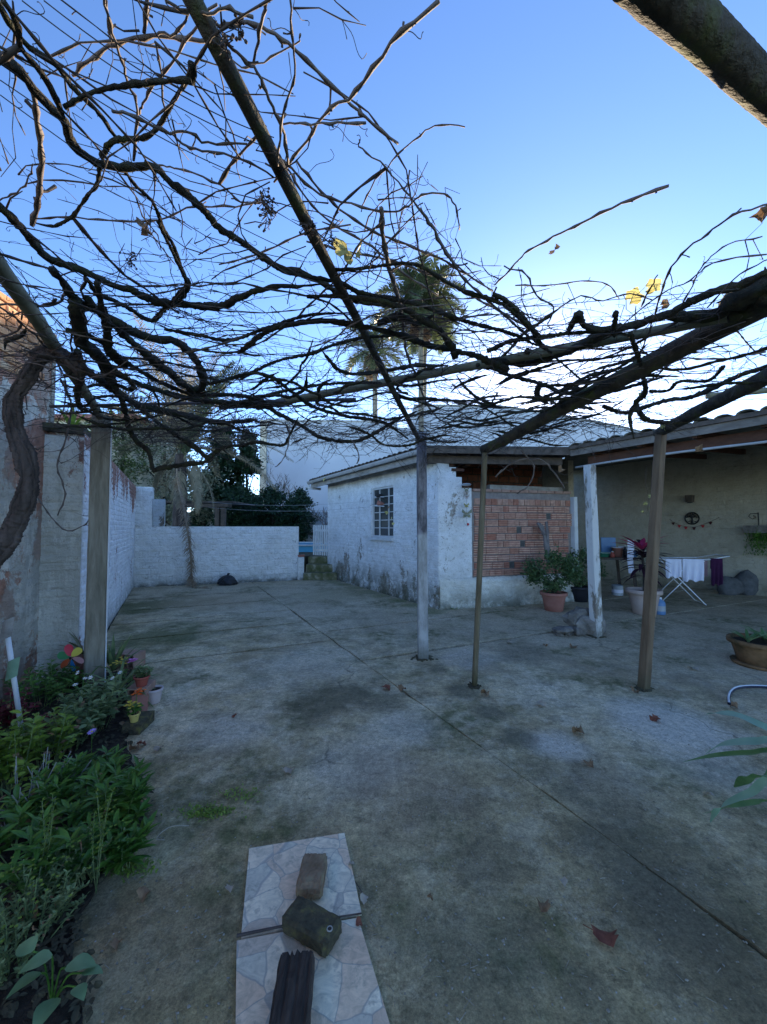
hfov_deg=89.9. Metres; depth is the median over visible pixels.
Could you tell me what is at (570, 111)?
sky
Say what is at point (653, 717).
fallen leaf
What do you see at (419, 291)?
palm tree
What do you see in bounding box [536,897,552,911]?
fallen leaf
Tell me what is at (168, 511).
bush
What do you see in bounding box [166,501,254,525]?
shed frame
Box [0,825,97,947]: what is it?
alyssum
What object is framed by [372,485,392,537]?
window frame
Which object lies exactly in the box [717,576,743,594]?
boulder
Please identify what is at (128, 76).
trellis wire
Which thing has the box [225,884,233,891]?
fallen leaf
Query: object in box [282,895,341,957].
stone
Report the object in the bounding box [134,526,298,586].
garden wall
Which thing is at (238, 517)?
hedge
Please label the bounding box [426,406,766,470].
porch roof
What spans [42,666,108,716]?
spider plant
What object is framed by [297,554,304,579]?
wall pier
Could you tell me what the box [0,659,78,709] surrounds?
leafy plant
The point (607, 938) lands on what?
fallen leaf
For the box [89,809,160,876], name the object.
leafy plant
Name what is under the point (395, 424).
trellis wire
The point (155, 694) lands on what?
flowerpot
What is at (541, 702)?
fallen leaf
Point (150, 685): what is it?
clay block
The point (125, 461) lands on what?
bush
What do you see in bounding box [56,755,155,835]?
leafy plant
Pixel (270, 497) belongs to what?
hedge
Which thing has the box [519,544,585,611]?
potted shrub
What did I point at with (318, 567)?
garden steps
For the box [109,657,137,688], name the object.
flowering plant
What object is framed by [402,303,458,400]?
palm tree
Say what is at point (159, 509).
wall pier
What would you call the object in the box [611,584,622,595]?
paint tin
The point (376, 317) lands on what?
trellis wire
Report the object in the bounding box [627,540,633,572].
hanging rag
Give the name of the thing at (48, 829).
sprig
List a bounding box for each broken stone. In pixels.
[552,626,573,632]
[562,610,580,625]
[571,626,584,635]
[573,606,588,615]
[576,615,595,634]
[603,618,606,635]
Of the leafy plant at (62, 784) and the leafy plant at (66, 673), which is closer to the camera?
the leafy plant at (62, 784)
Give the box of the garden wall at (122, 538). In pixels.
[48,432,135,649]
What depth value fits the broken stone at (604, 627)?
5.24 m
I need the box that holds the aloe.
[81,633,143,671]
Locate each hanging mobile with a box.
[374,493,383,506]
[462,483,471,525]
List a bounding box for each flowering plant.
[21,696,109,757]
[54,670,130,734]
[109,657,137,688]
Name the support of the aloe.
on the soil bed
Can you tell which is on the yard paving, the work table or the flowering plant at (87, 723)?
the work table
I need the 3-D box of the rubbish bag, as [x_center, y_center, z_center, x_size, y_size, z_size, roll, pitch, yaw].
[-4.022,1.724,9.933,0.533,0.302,0.417,0,-2,0]
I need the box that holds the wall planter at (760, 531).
[743,512,766,555]
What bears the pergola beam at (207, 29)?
attached to the concrete post at (422, 609)
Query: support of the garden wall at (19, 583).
on the ground
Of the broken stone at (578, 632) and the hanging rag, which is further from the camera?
the hanging rag
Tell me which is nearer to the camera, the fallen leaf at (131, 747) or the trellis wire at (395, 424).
the fallen leaf at (131, 747)
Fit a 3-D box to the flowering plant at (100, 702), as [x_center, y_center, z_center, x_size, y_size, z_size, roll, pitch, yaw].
[-2.135,1.379,2.812,0.502,0.418,0.484,0,-2,0]
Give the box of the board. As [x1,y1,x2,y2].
[600,537,615,555]
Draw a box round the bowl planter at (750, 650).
[726,624,766,671]
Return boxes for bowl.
[600,552,610,556]
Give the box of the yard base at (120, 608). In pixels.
[107,580,455,647]
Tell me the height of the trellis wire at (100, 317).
0.033 m
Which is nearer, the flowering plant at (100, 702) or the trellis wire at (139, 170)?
the trellis wire at (139, 170)
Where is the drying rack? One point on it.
(682, 570)
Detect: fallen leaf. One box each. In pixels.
[110,938,122,949]
[129,743,138,750]
[136,886,151,901]
[153,745,163,751]
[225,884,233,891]
[282,766,295,773]
[356,916,362,925]
[360,893,367,904]
[398,684,405,691]
[536,699,546,706]
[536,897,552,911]
[559,877,567,886]
[572,725,584,733]
[580,758,593,767]
[583,924,618,947]
[649,714,659,721]
[730,700,737,708]
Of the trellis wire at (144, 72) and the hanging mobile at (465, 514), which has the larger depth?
the hanging mobile at (465, 514)
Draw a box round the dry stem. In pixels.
[156,825,188,839]
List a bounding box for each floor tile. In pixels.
[236,918,389,1023]
[241,833,361,939]
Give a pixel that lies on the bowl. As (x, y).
(604, 554)
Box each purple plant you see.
[0,686,41,736]
[24,712,59,742]
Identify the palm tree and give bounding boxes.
[54,313,293,588]
[336,315,406,418]
[373,249,466,430]
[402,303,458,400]
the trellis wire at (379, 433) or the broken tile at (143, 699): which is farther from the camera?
the trellis wire at (379, 433)
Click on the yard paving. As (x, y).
(370, 741)
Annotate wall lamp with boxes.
[685,495,694,502]
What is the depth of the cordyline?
6.59 m
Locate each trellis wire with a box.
[0,33,257,181]
[0,80,304,257]
[0,94,295,285]
[0,254,102,346]
[0,288,739,335]
[0,325,708,362]
[0,355,646,385]
[11,263,228,383]
[22,0,258,144]
[35,373,666,399]
[44,0,273,137]
[70,389,654,409]
[140,402,643,420]
[143,422,626,436]
[208,413,633,428]
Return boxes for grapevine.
[0,0,668,568]
[342,203,766,512]
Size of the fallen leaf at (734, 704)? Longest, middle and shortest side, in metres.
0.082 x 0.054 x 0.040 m
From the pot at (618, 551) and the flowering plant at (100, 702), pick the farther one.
the pot at (618, 551)
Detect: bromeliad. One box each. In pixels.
[51,631,116,665]
[54,404,90,431]
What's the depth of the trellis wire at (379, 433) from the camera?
4.02 m
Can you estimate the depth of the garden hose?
3.53 m
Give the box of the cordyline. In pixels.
[617,535,674,614]
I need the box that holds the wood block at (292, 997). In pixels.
[269,949,314,1023]
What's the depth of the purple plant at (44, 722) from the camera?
2.69 m
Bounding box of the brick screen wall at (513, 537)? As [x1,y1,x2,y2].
[471,485,578,577]
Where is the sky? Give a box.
[0,0,766,511]
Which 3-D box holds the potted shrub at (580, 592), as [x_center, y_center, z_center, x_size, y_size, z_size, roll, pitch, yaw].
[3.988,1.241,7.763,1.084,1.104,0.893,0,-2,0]
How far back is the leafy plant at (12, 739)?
2.14 m
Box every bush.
[82,393,167,486]
[90,398,233,525]
[167,464,229,525]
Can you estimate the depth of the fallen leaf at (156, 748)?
2.57 m
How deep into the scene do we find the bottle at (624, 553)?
8.64 m
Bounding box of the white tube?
[0,616,24,735]
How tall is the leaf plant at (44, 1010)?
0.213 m
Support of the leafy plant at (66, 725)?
on the soil bed
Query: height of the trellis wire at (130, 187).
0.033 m
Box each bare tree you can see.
[260,466,300,506]
[305,506,327,543]
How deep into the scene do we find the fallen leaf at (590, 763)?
2.40 m
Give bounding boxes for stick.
[236,912,361,937]
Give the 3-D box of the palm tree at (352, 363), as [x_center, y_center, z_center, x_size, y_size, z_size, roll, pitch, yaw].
[-0.910,-6.179,29.297,5.652,17.589,5.653,0,-2,0]
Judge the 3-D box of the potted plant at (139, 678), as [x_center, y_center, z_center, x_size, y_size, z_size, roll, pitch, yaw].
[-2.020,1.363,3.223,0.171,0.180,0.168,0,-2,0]
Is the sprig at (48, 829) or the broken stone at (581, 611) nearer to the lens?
the sprig at (48, 829)
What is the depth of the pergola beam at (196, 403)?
3.21 m
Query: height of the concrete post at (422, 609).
2.587 m
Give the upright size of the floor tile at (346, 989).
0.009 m
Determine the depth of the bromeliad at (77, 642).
3.78 m
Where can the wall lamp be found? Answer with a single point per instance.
(689, 498)
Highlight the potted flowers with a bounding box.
[124,688,145,722]
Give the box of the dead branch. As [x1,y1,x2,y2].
[536,522,550,562]
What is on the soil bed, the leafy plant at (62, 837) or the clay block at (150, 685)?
the leafy plant at (62, 837)
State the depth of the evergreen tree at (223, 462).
17.61 m
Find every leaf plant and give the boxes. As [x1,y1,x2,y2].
[6,936,102,1023]
[684,710,766,822]
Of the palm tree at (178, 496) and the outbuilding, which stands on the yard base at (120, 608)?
the palm tree at (178, 496)
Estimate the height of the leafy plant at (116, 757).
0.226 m
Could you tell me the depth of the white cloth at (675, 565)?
7.50 m
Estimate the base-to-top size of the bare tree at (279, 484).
3.785 m
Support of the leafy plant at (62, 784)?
on the soil bed
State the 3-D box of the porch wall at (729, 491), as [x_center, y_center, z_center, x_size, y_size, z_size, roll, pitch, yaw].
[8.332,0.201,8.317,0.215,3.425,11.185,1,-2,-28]
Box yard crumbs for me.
[82,621,766,1023]
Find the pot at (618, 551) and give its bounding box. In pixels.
[611,547,623,556]
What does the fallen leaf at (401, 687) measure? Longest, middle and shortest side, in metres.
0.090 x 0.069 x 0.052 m
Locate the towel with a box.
[710,558,722,585]
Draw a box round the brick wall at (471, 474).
[453,464,542,488]
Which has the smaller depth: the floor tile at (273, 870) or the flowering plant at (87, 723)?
the floor tile at (273, 870)
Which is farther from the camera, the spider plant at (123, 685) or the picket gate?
the picket gate
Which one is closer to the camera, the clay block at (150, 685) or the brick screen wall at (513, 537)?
the clay block at (150, 685)
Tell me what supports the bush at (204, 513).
on the terrace ground at (307, 555)
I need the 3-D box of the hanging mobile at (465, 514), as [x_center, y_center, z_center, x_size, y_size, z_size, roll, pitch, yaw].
[1.523,-0.141,7.060,0.211,0.786,0.177,0,-2,0]
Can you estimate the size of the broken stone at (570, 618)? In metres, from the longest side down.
0.256 x 0.215 x 0.210 m
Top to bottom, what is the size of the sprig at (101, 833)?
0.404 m
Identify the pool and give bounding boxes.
[299,542,327,551]
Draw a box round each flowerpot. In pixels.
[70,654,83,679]
[149,685,163,704]
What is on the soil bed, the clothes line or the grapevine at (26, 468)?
the grapevine at (26, 468)
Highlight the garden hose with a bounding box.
[727,685,766,704]
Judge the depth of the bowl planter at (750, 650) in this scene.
4.13 m
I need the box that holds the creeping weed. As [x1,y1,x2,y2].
[110,784,269,882]
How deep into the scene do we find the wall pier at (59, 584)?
3.89 m
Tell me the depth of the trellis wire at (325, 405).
3.07 m
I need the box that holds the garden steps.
[303,555,336,579]
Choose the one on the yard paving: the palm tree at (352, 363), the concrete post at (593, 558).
the concrete post at (593, 558)
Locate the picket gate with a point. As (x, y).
(317, 530)
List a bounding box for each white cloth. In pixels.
[665,559,681,577]
[682,559,703,581]
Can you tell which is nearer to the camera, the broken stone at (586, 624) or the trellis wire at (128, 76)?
the trellis wire at (128, 76)
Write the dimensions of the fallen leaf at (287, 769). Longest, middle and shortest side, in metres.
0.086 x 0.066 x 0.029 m
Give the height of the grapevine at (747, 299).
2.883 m
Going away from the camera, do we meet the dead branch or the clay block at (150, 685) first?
the clay block at (150, 685)
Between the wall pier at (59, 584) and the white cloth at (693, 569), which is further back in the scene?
the white cloth at (693, 569)
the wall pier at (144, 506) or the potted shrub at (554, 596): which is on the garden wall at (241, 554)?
the wall pier at (144, 506)
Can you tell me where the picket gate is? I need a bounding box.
[313,525,327,555]
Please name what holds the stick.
on the floor tile at (273, 870)
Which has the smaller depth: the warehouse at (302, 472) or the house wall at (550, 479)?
the house wall at (550, 479)
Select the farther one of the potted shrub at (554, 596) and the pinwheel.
the potted shrub at (554, 596)
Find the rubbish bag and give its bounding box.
[217,573,237,585]
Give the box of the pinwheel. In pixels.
[57,644,83,689]
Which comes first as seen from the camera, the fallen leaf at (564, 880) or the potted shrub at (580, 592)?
the fallen leaf at (564, 880)
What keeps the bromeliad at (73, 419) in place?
on the wall pier at (59, 584)
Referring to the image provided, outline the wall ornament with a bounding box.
[684,512,699,524]
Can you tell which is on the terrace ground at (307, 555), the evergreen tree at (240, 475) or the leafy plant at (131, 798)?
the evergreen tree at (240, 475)
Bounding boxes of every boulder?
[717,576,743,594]
[734,570,758,594]
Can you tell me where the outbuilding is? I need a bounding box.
[307,447,574,609]
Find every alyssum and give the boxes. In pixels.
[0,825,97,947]
[0,845,97,986]
[49,800,127,886]
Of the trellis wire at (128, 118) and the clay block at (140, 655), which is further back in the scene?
the clay block at (140, 655)
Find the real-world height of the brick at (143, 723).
0.078 m
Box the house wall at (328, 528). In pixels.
[327,485,385,563]
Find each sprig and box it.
[40,792,58,878]
[90,787,114,892]
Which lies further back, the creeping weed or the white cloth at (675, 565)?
the white cloth at (675, 565)
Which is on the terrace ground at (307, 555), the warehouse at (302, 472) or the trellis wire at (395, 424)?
the warehouse at (302, 472)
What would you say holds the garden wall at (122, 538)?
on the yard base at (120, 608)
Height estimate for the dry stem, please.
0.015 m
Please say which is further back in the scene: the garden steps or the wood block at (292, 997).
the garden steps
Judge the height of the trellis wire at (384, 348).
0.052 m
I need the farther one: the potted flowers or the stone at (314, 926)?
the potted flowers
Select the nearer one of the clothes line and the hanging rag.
the hanging rag
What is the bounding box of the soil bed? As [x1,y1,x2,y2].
[0,670,144,1023]
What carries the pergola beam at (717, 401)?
attached to the timber post at (650, 596)
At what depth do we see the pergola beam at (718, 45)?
0.76 m
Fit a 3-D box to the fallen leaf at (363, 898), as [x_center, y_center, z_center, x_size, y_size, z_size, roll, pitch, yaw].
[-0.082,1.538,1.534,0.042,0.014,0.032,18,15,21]
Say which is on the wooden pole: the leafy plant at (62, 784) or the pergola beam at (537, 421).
the pergola beam at (537, 421)
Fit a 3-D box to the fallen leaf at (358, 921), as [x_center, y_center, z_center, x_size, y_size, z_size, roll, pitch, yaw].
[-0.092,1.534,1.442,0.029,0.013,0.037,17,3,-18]
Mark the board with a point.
(607, 543)
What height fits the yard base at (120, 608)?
0.072 m
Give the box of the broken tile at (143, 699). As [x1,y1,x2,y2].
[132,694,147,710]
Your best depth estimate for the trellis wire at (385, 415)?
3.33 m
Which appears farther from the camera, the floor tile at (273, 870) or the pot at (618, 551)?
the pot at (618, 551)
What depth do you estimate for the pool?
13.56 m
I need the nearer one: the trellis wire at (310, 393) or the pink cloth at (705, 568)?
the trellis wire at (310, 393)
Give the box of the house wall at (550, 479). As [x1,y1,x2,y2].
[542,459,573,496]
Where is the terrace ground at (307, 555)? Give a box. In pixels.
[299,552,325,571]
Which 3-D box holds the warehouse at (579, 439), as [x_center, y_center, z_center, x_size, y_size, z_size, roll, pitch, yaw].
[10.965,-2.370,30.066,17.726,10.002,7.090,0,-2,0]
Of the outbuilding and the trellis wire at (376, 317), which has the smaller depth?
the trellis wire at (376, 317)
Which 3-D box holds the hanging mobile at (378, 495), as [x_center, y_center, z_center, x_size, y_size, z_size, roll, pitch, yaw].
[-0.091,-0.278,8.718,0.140,0.335,0.470,2,-3,-42]
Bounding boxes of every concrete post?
[83,415,111,685]
[410,432,437,661]
[583,464,606,638]
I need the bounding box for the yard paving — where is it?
[72,575,766,1023]
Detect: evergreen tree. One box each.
[188,416,238,525]
[227,425,267,501]
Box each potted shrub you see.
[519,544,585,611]
[565,546,613,601]
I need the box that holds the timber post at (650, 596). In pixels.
[634,429,666,691]
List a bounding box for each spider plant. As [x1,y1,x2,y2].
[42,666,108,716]
[68,655,164,714]
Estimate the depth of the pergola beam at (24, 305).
1.82 m
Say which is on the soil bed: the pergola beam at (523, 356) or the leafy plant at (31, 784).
the leafy plant at (31, 784)
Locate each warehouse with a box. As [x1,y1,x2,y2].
[259,419,397,511]
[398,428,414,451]
[408,404,640,458]
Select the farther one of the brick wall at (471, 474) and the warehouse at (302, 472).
the warehouse at (302, 472)
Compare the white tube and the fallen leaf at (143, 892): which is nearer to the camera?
the fallen leaf at (143, 892)
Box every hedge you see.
[201,478,270,525]
[247,483,296,525]
[277,486,321,541]
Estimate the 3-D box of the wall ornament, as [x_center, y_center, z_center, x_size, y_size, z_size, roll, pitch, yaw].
[7.586,0.155,9.446,0.044,0.316,0.316,1,-2,-25]
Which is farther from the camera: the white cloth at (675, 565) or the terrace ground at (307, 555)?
the terrace ground at (307, 555)
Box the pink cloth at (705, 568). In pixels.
[704,560,707,575]
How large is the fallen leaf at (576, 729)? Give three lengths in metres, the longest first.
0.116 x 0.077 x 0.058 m
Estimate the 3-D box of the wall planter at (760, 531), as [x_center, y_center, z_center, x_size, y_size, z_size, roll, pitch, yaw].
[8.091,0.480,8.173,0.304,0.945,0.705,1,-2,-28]
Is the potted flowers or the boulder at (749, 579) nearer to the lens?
the potted flowers
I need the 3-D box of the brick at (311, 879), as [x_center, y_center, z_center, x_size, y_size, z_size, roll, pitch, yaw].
[-0.297,1.516,1.603,0.108,0.063,0.168,0,-2,0]
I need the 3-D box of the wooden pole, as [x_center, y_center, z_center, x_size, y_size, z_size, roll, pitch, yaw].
[0.903,0.535,3.658,0.225,2.227,0.170,0,-2,0]
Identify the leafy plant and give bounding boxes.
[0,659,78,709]
[0,708,53,795]
[0,747,91,827]
[0,752,108,825]
[0,780,80,863]
[0,803,105,919]
[16,704,82,775]
[41,666,89,692]
[53,744,130,795]
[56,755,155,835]
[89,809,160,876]
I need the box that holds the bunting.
[671,517,718,529]
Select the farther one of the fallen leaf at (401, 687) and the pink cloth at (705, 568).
the pink cloth at (705, 568)
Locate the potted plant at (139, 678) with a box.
[132,663,153,686]
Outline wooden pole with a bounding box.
[467,452,487,689]
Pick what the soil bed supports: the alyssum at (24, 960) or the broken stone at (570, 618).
the alyssum at (24, 960)
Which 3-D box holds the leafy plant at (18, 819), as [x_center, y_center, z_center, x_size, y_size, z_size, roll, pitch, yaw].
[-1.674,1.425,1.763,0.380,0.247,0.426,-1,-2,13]
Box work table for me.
[582,556,637,586]
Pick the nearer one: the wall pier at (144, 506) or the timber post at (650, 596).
the timber post at (650, 596)
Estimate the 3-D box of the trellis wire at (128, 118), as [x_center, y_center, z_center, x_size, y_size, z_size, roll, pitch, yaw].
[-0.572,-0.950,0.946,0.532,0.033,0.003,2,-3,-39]
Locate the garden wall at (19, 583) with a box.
[0,291,55,704]
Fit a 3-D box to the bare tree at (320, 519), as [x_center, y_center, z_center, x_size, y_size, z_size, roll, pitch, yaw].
[-2.346,0.597,15.094,1.313,1.756,1.193,1,-2,-30]
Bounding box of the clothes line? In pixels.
[214,501,363,505]
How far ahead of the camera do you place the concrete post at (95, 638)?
3.58 m
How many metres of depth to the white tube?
2.53 m
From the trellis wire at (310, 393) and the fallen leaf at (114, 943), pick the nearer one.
the fallen leaf at (114, 943)
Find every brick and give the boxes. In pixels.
[121,710,154,734]
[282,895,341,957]
[296,853,326,899]
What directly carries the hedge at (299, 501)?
on the terrace ground at (307, 555)
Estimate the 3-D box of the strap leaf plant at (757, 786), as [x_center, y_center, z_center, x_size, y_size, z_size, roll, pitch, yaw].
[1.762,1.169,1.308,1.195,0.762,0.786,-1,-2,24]
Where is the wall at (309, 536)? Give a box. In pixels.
[166,512,327,541]
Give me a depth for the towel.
7.26 m
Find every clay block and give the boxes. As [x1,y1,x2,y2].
[115,649,145,669]
[126,679,155,707]
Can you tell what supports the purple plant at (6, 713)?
on the soil bed
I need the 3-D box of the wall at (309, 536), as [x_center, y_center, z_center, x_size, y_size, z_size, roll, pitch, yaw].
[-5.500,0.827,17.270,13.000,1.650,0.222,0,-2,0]
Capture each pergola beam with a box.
[0,251,103,418]
[49,398,355,407]
[182,0,419,439]
[258,317,751,409]
[480,312,766,452]
[613,0,766,127]
[653,368,766,436]
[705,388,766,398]
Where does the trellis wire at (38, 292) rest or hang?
attached to the pergola beam at (24, 305)
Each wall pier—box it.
[36,422,90,684]
[135,487,153,525]
[152,499,165,525]
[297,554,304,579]
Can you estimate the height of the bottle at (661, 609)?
0.290 m
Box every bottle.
[623,546,626,556]
[657,597,665,614]
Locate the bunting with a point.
(703, 525)
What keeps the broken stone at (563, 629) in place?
on the yard paving
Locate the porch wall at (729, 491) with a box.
[573,445,766,595]
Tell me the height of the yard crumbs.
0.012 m
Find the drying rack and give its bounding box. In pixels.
[659,554,729,604]

